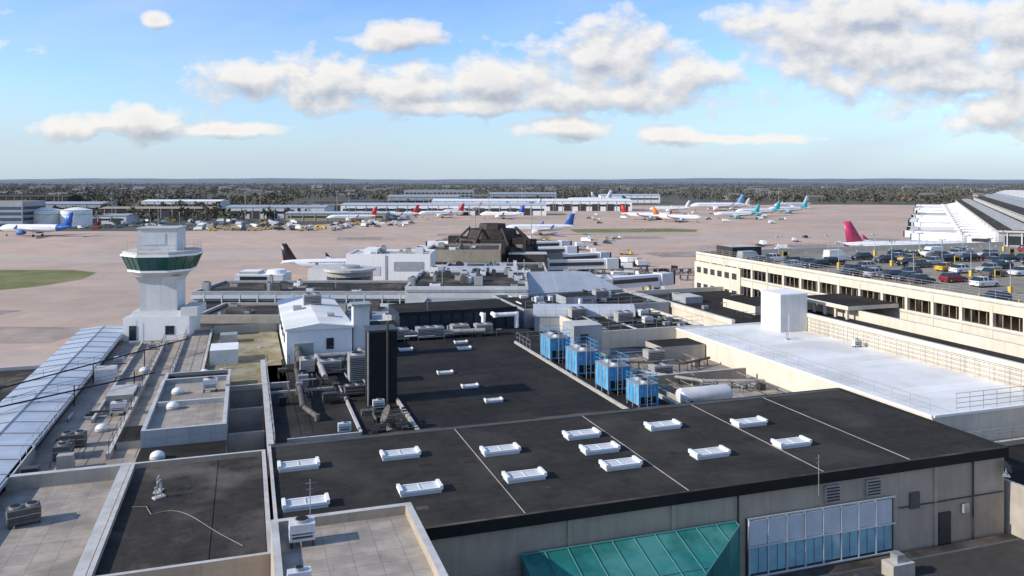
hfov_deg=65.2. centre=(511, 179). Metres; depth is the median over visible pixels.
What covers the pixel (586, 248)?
service truck
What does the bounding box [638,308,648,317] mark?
air conditioning unit
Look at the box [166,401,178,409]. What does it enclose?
dome skylight
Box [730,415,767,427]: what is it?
skylight
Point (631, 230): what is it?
grass verge
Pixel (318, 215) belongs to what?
airport hangar
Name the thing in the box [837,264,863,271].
parked car
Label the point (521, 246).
pier building
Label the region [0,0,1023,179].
sky
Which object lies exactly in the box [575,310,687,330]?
plant pipework
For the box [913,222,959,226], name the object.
jet bridge
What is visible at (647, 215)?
passenger aeroplane
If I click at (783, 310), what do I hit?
stair tower
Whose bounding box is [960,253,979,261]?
parked car
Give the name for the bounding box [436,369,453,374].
skylight
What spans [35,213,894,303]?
apron marking
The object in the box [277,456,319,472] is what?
skylight
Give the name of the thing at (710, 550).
glass entrance canopy
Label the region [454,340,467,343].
skylight
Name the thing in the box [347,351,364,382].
air conditioning unit
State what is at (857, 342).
air conditioning unit
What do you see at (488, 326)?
air conditioning unit
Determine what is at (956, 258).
direction sign
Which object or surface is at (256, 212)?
airport hangar
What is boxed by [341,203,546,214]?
airport hangar
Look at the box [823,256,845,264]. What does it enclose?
parked car
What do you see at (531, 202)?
floodlight mast
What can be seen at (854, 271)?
parked car
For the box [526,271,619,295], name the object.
terminal hall
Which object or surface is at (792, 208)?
passenger aeroplane
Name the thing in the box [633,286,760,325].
terminal wing
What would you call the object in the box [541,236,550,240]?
service truck
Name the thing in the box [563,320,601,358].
plant room
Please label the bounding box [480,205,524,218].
passenger aeroplane
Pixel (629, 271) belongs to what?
service truck
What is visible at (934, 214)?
jet bridge
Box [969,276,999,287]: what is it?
parked car
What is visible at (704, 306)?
plant pipework
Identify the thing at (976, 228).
pier link bridge
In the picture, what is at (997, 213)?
pier building
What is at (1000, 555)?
forecourt road
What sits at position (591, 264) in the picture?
jet bridge
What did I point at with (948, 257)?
parked car
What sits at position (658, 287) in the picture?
service truck
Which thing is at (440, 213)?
passenger aeroplane
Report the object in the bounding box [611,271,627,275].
service truck
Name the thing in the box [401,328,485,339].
ventilation duct
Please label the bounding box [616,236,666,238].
aircraft stand
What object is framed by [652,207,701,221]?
passenger aeroplane
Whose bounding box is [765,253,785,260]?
parked car
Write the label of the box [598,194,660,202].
airport hangar
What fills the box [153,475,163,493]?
roof vent
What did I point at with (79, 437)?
air conditioning unit
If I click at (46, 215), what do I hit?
fuel storage tank
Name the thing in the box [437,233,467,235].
aircraft stand
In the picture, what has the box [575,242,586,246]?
service truck
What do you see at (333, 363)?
air conditioning unit
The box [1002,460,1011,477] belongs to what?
satellite dish
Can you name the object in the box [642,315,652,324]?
air conditioning unit
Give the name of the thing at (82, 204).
airport hangar
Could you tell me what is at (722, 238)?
taxiway
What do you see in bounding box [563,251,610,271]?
jet bridge
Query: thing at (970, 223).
pier link bridge
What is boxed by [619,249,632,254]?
service truck
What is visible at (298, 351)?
ventilation duct
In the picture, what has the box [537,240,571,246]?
jet bridge
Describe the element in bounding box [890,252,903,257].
parked car
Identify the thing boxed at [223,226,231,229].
service truck
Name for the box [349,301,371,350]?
flue tower
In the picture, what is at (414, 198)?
airport hangar
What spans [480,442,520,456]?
skylight
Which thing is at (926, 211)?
jet bridge
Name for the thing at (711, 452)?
skylight
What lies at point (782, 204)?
passenger aeroplane
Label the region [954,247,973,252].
parked car
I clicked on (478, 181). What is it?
hills
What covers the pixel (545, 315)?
terminal hall
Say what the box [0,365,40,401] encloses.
pier building
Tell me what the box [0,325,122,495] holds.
pier building
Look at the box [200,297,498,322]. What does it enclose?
terminal building
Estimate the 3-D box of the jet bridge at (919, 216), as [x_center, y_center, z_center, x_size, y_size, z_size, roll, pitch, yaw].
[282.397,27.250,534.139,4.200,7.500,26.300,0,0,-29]
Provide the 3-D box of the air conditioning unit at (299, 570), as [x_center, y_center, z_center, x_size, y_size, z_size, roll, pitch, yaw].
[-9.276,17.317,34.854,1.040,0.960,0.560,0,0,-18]
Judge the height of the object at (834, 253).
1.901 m
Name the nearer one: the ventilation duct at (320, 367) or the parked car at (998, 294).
the ventilation duct at (320, 367)
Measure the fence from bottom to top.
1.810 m
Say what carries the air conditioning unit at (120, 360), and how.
on the terminal wing at (65, 534)
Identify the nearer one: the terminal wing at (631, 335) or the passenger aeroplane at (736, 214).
the terminal wing at (631, 335)
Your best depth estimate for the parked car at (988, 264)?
121.66 m
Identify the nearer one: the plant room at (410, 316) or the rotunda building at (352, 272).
the plant room at (410, 316)
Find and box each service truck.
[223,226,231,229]
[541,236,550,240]
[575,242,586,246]
[579,245,588,250]
[581,237,591,241]
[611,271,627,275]
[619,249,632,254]
[619,263,632,268]
[620,257,629,262]
[624,269,639,274]
[627,257,639,262]
[636,260,650,266]
[654,285,664,289]
[759,240,766,245]
[775,244,787,248]
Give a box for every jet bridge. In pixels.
[426,240,447,245]
[536,246,578,253]
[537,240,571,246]
[547,258,620,273]
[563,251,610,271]
[596,272,674,289]
[903,230,965,240]
[907,226,961,229]
[908,219,956,221]
[908,221,958,225]
[909,217,955,219]
[909,228,963,232]
[910,233,968,242]
[911,214,952,216]
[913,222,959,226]
[914,208,948,211]
[915,205,944,206]
[915,207,947,208]
[915,215,952,217]
[917,210,950,212]
[917,212,949,213]
[917,213,950,214]
[918,206,947,207]
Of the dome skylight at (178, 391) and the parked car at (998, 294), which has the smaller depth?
the dome skylight at (178, 391)
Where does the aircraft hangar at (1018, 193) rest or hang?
on the airport apron
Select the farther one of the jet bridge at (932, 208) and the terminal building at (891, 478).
the jet bridge at (932, 208)
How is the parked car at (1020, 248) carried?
on the multi storey car park
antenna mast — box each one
[305,479,314,515]
[815,455,821,495]
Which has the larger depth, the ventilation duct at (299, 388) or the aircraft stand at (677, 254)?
the aircraft stand at (677, 254)
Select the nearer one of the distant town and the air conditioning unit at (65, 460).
the air conditioning unit at (65, 460)
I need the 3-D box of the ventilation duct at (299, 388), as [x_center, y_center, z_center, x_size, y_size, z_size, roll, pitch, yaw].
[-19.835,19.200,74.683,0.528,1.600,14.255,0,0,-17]
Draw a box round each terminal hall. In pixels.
[235,268,290,279]
[445,266,516,269]
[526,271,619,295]
[533,304,635,330]
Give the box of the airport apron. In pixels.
[0,205,922,349]
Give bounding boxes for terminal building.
[191,280,407,303]
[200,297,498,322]
[200,303,644,355]
[268,388,1008,575]
[405,270,527,302]
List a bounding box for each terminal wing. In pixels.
[0,329,212,575]
[86,369,270,575]
[206,323,289,408]
[271,502,447,575]
[492,289,668,327]
[560,308,703,348]
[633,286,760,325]
[676,322,1023,440]
[807,293,1023,388]
[968,425,1023,539]
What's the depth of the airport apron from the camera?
403.05 m
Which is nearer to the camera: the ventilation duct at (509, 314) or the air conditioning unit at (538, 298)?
the ventilation duct at (509, 314)
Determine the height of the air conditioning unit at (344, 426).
0.960 m
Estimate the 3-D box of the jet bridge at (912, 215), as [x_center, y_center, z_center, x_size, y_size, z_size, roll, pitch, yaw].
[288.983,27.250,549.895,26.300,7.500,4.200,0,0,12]
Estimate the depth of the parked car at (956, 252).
146.28 m
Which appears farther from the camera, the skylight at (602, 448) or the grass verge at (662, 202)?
the grass verge at (662, 202)
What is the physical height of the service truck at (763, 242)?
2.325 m
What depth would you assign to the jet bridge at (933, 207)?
709.29 m
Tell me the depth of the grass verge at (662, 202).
1053.77 m
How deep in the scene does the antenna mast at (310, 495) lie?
40.64 m
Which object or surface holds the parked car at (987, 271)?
on the multi storey car park
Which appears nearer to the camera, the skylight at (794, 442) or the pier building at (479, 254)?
the skylight at (794, 442)
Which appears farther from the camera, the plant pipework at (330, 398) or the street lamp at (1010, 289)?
the street lamp at (1010, 289)
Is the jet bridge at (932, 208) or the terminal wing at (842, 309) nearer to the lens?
the terminal wing at (842, 309)
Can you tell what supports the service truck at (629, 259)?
on the airport apron
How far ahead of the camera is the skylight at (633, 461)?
52.79 m
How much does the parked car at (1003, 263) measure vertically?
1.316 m
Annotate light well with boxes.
[228,406,264,452]
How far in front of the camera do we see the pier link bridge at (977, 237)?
335.51 m
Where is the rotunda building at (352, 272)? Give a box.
[324,264,375,279]
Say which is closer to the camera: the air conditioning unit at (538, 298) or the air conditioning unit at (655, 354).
the air conditioning unit at (655, 354)
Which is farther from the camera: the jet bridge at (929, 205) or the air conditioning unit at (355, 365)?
the jet bridge at (929, 205)
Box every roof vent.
[152,481,165,499]
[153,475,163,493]
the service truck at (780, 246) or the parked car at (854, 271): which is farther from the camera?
the service truck at (780, 246)
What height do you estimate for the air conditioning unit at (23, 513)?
1.160 m
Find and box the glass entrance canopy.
[521,520,739,575]
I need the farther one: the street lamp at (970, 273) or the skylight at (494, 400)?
the street lamp at (970, 273)
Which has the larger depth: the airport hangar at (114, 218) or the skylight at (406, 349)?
the airport hangar at (114, 218)
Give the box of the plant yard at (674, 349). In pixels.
[602,338,791,403]
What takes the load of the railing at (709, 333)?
on the terminal wing at (631, 335)
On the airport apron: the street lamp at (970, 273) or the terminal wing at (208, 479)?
the terminal wing at (208, 479)
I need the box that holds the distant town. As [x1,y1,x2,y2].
[0,185,1010,200]
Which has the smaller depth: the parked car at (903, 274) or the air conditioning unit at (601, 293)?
the parked car at (903, 274)
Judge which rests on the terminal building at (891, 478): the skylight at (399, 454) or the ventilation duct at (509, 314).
the skylight at (399, 454)
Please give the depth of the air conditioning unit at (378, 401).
69.70 m
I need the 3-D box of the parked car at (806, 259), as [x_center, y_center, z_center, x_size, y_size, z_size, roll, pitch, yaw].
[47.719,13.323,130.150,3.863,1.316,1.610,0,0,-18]
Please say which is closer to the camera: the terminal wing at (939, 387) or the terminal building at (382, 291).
the terminal wing at (939, 387)
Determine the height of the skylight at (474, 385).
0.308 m
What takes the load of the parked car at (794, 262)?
on the multi storey car park
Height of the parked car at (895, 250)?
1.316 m
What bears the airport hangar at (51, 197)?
on the grass verge at (662, 202)
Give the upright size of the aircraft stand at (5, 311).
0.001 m
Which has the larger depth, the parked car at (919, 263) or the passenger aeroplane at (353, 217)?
the passenger aeroplane at (353, 217)
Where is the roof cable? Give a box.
[138,506,242,545]
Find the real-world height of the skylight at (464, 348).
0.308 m
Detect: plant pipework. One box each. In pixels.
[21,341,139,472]
[277,355,364,405]
[361,404,418,433]
[404,325,496,343]
[506,289,654,307]
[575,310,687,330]
[600,351,790,401]
[672,292,758,318]
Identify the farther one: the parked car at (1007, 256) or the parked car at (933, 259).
the parked car at (1007, 256)
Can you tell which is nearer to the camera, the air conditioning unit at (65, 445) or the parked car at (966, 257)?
the air conditioning unit at (65, 445)
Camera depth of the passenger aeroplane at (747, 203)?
831.57 m
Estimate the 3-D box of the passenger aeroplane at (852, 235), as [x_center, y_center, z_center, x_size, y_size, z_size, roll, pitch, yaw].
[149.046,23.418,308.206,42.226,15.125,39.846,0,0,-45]
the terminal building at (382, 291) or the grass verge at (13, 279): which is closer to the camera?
the terminal building at (382, 291)
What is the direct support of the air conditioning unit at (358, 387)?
on the plant room roof
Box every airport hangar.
[0,195,81,200]
[46,201,116,209]
[93,214,139,223]
[99,207,220,218]
[141,199,229,208]
[224,205,333,218]
[285,211,389,220]
[312,201,395,210]
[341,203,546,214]
[387,195,459,202]
[432,199,631,210]
[489,192,556,198]
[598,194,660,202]
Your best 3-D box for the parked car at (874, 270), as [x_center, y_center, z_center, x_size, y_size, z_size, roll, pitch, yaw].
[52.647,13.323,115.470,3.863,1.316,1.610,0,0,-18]
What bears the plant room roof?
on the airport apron
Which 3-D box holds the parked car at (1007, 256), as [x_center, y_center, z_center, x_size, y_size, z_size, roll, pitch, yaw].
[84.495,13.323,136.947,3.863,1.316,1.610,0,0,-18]
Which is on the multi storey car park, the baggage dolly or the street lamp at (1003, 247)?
the street lamp at (1003, 247)
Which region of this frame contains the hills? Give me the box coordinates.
[0,178,1023,183]
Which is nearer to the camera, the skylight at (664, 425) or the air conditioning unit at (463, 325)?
the skylight at (664, 425)
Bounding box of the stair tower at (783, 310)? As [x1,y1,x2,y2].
[760,289,807,331]
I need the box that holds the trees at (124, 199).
[3,192,984,222]
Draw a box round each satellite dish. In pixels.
[380,405,392,431]
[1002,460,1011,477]
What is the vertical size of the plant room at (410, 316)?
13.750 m
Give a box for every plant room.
[277,296,353,364]
[370,299,516,330]
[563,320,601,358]
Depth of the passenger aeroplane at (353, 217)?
588.24 m
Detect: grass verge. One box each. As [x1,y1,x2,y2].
[0,199,960,230]
[0,270,96,289]
[570,228,696,232]
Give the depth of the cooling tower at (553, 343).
87.59 m
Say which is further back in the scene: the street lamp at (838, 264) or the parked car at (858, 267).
the street lamp at (838, 264)
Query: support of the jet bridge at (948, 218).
on the airport apron
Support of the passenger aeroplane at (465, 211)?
on the airport apron
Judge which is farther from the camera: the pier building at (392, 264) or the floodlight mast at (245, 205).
the floodlight mast at (245, 205)
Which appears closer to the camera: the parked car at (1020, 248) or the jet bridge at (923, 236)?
the parked car at (1020, 248)
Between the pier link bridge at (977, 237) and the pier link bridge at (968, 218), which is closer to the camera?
the pier link bridge at (977, 237)
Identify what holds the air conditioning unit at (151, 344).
on the terminal wing at (65, 534)
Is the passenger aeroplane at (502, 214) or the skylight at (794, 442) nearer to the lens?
the skylight at (794, 442)
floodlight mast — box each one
[244,192,246,220]
[529,201,533,238]
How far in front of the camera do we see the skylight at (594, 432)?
58.92 m
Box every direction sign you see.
[954,256,959,262]
[994,269,1000,280]
[1009,248,1013,253]
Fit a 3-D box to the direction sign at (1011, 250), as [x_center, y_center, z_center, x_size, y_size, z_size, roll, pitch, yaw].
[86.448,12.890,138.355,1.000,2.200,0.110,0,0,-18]
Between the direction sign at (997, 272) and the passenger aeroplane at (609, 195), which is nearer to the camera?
the direction sign at (997, 272)
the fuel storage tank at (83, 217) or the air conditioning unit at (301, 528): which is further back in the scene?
the fuel storage tank at (83, 217)
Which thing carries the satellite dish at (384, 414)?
on the plant room roof
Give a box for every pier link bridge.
[952,212,968,215]
[953,213,971,216]
[954,215,972,218]
[955,216,975,220]
[957,218,977,223]
[958,220,980,226]
[960,222,983,228]
[962,225,987,231]
[964,228,990,234]
[967,231,994,242]
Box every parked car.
[737,251,757,258]
[749,255,770,262]
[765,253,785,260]
[780,260,802,267]
[783,256,800,262]
[799,257,813,265]
[804,259,829,267]
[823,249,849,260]
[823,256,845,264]
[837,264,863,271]
[837,268,862,276]
[850,252,872,259]
[857,261,881,269]
[863,267,883,277]
[873,254,896,262]
[876,269,901,279]
[887,249,903,253]
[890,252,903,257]
[892,271,917,281]
[896,257,916,265]
[897,254,920,260]
[900,266,922,273]
[903,250,920,256]
[906,273,935,284]
[908,259,933,267]
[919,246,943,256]
[924,256,943,263]
[932,251,954,256]
[934,262,952,271]
[938,272,967,282]
[939,254,953,261]
[948,249,966,255]
[949,264,975,273]
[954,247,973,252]
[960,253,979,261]
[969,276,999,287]
[975,262,1001,270]
[977,249,999,255]
[980,252,998,259]
[980,267,1007,277]
[980,290,1011,300]
[984,256,1003,262]
[993,260,1013,268]
[1000,253,1017,261]
[1006,266,1023,275]
[1016,253,1023,260]
[1017,245,1023,251]
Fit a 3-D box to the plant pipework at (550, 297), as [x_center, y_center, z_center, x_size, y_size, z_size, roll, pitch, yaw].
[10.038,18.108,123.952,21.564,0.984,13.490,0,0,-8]
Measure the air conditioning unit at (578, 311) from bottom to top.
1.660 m
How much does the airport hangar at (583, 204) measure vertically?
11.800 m
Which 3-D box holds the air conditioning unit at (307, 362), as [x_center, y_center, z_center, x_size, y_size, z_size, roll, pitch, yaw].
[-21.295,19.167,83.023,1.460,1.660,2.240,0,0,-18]
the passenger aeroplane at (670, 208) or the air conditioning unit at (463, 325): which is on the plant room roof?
the air conditioning unit at (463, 325)
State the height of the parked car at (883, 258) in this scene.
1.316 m
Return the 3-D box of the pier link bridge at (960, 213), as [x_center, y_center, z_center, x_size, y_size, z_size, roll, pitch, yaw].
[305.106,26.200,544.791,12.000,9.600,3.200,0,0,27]
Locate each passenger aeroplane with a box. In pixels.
[0,212,79,236]
[281,243,345,267]
[327,207,376,221]
[389,205,418,219]
[418,204,464,217]
[444,203,481,215]
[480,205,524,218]
[506,213,574,234]
[568,190,613,198]
[621,205,667,219]
[650,200,690,212]
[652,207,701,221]
[691,194,744,210]
[714,204,762,218]
[725,198,749,209]
[736,201,783,215]
[770,200,811,213]
[774,196,810,206]
[837,221,964,245]
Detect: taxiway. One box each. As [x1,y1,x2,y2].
[0,246,416,263]
[572,233,909,245]
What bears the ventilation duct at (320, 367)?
on the plant room roof
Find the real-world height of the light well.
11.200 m
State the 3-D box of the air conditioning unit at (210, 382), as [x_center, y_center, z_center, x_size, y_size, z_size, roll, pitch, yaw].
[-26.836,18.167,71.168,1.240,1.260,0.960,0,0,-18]
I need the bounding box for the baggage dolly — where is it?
[678,275,688,279]
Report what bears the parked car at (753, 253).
on the multi storey car park
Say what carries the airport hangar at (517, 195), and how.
on the grass verge at (662, 202)
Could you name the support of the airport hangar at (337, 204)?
on the grass verge at (662, 202)
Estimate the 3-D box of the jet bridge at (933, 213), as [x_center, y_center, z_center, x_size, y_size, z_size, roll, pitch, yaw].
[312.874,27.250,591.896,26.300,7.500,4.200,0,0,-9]
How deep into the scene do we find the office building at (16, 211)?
500.00 m
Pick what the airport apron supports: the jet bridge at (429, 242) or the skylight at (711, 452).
the jet bridge at (429, 242)
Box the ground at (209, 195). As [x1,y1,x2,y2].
[0,184,1023,230]
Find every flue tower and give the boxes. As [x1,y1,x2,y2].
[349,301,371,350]
[364,322,397,405]
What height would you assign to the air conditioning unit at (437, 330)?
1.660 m
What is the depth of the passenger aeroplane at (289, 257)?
260.69 m
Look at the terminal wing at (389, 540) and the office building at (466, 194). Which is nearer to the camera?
the terminal wing at (389, 540)
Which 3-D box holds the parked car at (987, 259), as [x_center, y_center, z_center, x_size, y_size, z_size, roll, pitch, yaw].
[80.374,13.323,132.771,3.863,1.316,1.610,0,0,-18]
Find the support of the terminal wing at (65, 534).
on the airport apron
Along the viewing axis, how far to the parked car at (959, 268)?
119.71 m
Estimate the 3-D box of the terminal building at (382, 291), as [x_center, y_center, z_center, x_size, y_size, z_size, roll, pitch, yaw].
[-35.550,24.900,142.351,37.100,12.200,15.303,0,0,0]
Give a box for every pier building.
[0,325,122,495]
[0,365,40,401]
[308,247,434,279]
[428,244,612,283]
[448,223,562,270]
[955,193,1023,246]
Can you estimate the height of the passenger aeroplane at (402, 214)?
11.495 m
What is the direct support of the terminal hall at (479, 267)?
on the pier building at (479, 254)
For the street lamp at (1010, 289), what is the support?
on the multi storey car park
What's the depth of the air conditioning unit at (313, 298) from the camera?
101.09 m
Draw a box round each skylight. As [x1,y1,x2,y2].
[95,424,108,432]
[139,367,149,373]
[149,450,164,460]
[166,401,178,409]
[171,387,183,394]
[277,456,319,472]
[281,492,329,512]
[380,446,420,460]
[396,479,442,497]
[398,347,412,350]
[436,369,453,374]
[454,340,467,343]
[457,346,471,349]
[461,383,478,388]
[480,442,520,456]
[484,396,502,402]
[502,466,546,483]
[562,427,600,440]
[579,441,620,455]
[599,455,642,471]
[644,419,681,431]
[688,445,730,459]
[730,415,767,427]
[771,435,811,449]
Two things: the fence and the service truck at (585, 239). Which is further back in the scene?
the service truck at (585, 239)
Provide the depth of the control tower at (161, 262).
101.27 m
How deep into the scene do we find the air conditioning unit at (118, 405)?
68.47 m
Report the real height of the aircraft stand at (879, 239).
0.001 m
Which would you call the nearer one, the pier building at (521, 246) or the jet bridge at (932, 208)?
the pier building at (521, 246)
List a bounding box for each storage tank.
[33,207,61,223]
[60,207,92,228]
[675,384,732,402]
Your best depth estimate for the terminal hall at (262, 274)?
151.00 m
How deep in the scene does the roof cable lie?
45.94 m
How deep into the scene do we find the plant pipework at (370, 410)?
65.26 m
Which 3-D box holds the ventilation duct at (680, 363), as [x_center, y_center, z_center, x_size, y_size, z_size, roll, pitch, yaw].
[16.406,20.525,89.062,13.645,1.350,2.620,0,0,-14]
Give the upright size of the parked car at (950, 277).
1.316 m
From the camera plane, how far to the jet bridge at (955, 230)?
384.50 m
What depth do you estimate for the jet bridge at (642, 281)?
202.10 m
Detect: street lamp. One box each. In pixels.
[836,242,842,267]
[888,241,895,265]
[967,248,974,276]
[1001,230,1006,250]
[1005,260,1014,293]
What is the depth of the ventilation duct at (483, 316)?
106.22 m
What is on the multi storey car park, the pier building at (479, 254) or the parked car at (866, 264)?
the parked car at (866, 264)
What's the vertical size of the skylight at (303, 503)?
0.440 m
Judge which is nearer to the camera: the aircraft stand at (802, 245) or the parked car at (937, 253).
the parked car at (937, 253)
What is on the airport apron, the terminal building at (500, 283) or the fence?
the terminal building at (500, 283)
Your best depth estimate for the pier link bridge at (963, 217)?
497.01 m
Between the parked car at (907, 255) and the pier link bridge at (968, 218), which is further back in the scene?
the pier link bridge at (968, 218)
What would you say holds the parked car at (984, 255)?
on the multi storey car park
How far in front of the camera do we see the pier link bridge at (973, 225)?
404.78 m
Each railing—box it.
[20,326,274,464]
[516,294,929,405]
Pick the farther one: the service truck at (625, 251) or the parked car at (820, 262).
the service truck at (625, 251)
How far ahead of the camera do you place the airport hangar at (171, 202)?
820.00 m
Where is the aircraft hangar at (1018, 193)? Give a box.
[996,190,1023,197]
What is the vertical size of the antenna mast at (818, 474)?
2.600 m
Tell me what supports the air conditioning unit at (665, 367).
on the plant yard at (674, 349)
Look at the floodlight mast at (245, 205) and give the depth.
599.93 m
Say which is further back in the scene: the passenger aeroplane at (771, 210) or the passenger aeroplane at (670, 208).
the passenger aeroplane at (670, 208)
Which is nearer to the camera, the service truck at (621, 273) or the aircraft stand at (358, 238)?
the service truck at (621, 273)
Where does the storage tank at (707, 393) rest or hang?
on the plant yard at (674, 349)
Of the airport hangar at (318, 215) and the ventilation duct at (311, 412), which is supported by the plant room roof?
the ventilation duct at (311, 412)
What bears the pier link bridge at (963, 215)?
on the airport apron
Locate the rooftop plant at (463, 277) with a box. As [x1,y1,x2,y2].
[202,240,541,319]
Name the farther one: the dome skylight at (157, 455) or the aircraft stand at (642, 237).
the aircraft stand at (642, 237)
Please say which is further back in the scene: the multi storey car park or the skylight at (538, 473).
the multi storey car park
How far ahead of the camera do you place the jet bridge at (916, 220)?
481.33 m
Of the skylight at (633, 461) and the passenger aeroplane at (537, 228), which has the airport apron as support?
the passenger aeroplane at (537, 228)
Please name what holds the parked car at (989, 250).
on the multi storey car park
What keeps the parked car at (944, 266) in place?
on the multi storey car park
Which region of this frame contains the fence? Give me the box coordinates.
[806,317,1023,408]
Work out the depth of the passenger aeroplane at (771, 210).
689.74 m
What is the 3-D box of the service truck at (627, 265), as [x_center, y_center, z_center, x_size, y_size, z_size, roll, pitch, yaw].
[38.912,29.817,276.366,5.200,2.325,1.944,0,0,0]
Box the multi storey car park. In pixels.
[692,237,1023,344]
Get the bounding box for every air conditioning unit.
[5,500,41,529]
[52,438,74,461]
[59,430,87,447]
[110,399,126,416]
[114,355,124,364]
[147,341,156,349]
[203,376,217,392]
[286,565,311,575]
[288,515,315,548]
[299,355,314,374]
[303,292,321,304]
[318,357,341,374]
[338,420,351,432]
[344,382,363,396]
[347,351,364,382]
[372,397,384,408]
[397,326,408,340]
[415,324,444,340]
[450,322,468,336]
[473,322,492,335]
[534,295,543,303]
[568,306,586,319]
[592,288,608,299]
[613,310,633,324]
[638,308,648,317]
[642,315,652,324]
[642,347,664,360]
[648,362,672,374]
[852,338,862,346]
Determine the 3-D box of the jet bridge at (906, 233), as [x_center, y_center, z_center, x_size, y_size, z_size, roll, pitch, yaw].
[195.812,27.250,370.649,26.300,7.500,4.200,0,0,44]
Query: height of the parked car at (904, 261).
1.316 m
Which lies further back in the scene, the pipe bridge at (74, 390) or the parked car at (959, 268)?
the parked car at (959, 268)
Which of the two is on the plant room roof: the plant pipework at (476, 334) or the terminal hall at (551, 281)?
the plant pipework at (476, 334)
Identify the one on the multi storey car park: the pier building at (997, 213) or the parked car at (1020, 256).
the parked car at (1020, 256)
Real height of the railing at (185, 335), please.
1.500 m
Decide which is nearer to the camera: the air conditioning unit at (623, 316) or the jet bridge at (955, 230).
the air conditioning unit at (623, 316)
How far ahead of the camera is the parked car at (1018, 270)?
116.35 m
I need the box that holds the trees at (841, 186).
[0,183,1023,190]
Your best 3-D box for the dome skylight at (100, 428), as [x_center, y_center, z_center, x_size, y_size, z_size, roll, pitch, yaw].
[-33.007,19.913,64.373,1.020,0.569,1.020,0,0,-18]
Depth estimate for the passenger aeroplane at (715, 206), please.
797.42 m
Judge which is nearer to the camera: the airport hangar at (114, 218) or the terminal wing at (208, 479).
the terminal wing at (208, 479)
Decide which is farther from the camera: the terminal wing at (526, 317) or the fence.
the terminal wing at (526, 317)
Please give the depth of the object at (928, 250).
144.46 m
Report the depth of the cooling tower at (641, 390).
69.94 m
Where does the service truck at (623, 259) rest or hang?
on the airport apron
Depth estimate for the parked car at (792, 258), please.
132.04 m
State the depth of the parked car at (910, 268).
116.83 m
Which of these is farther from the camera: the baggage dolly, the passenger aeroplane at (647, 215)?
the passenger aeroplane at (647, 215)
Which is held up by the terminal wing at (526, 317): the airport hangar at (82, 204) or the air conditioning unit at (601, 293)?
the air conditioning unit at (601, 293)
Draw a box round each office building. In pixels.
[0,200,45,226]
[404,190,473,198]
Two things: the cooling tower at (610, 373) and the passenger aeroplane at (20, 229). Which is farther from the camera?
the passenger aeroplane at (20, 229)
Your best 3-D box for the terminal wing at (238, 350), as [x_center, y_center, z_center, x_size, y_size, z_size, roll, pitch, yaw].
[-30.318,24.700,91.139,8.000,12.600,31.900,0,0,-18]
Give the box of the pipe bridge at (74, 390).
[0,333,188,407]
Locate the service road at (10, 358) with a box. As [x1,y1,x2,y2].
[0,350,56,366]
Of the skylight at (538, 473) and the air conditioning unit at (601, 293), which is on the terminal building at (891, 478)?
the skylight at (538, 473)
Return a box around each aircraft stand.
[0,310,22,314]
[0,327,90,343]
[337,237,382,239]
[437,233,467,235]
[611,256,643,259]
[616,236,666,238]
[643,252,695,256]
[788,244,836,247]
[862,238,898,240]
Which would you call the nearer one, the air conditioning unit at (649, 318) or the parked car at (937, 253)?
the air conditioning unit at (649, 318)
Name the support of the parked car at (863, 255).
on the multi storey car park
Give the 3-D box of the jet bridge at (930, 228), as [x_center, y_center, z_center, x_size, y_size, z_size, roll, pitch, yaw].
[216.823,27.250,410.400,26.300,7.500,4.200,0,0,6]
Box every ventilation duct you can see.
[294,346,302,366]
[294,361,304,410]
[302,405,319,420]
[314,347,362,384]
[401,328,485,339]
[480,312,485,322]
[490,311,518,327]
[599,356,709,371]
[630,368,764,388]
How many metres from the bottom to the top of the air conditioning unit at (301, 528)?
1.260 m
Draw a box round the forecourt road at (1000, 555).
[780,533,1023,575]
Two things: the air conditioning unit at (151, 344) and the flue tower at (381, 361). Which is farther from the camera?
the air conditioning unit at (151, 344)
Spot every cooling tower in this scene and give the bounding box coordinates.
[540,325,570,362]
[565,337,598,378]
[595,351,630,395]
[626,369,658,406]
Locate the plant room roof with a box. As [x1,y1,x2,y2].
[261,327,669,479]
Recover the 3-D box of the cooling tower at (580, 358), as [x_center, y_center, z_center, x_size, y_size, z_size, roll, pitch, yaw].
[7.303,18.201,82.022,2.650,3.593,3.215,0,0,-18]
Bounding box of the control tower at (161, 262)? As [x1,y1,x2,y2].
[120,212,205,340]
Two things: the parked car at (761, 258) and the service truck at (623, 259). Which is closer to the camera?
the parked car at (761, 258)
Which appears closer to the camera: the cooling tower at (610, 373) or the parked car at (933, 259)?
the cooling tower at (610, 373)
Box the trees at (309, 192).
[0,186,1023,199]
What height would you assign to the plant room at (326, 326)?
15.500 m

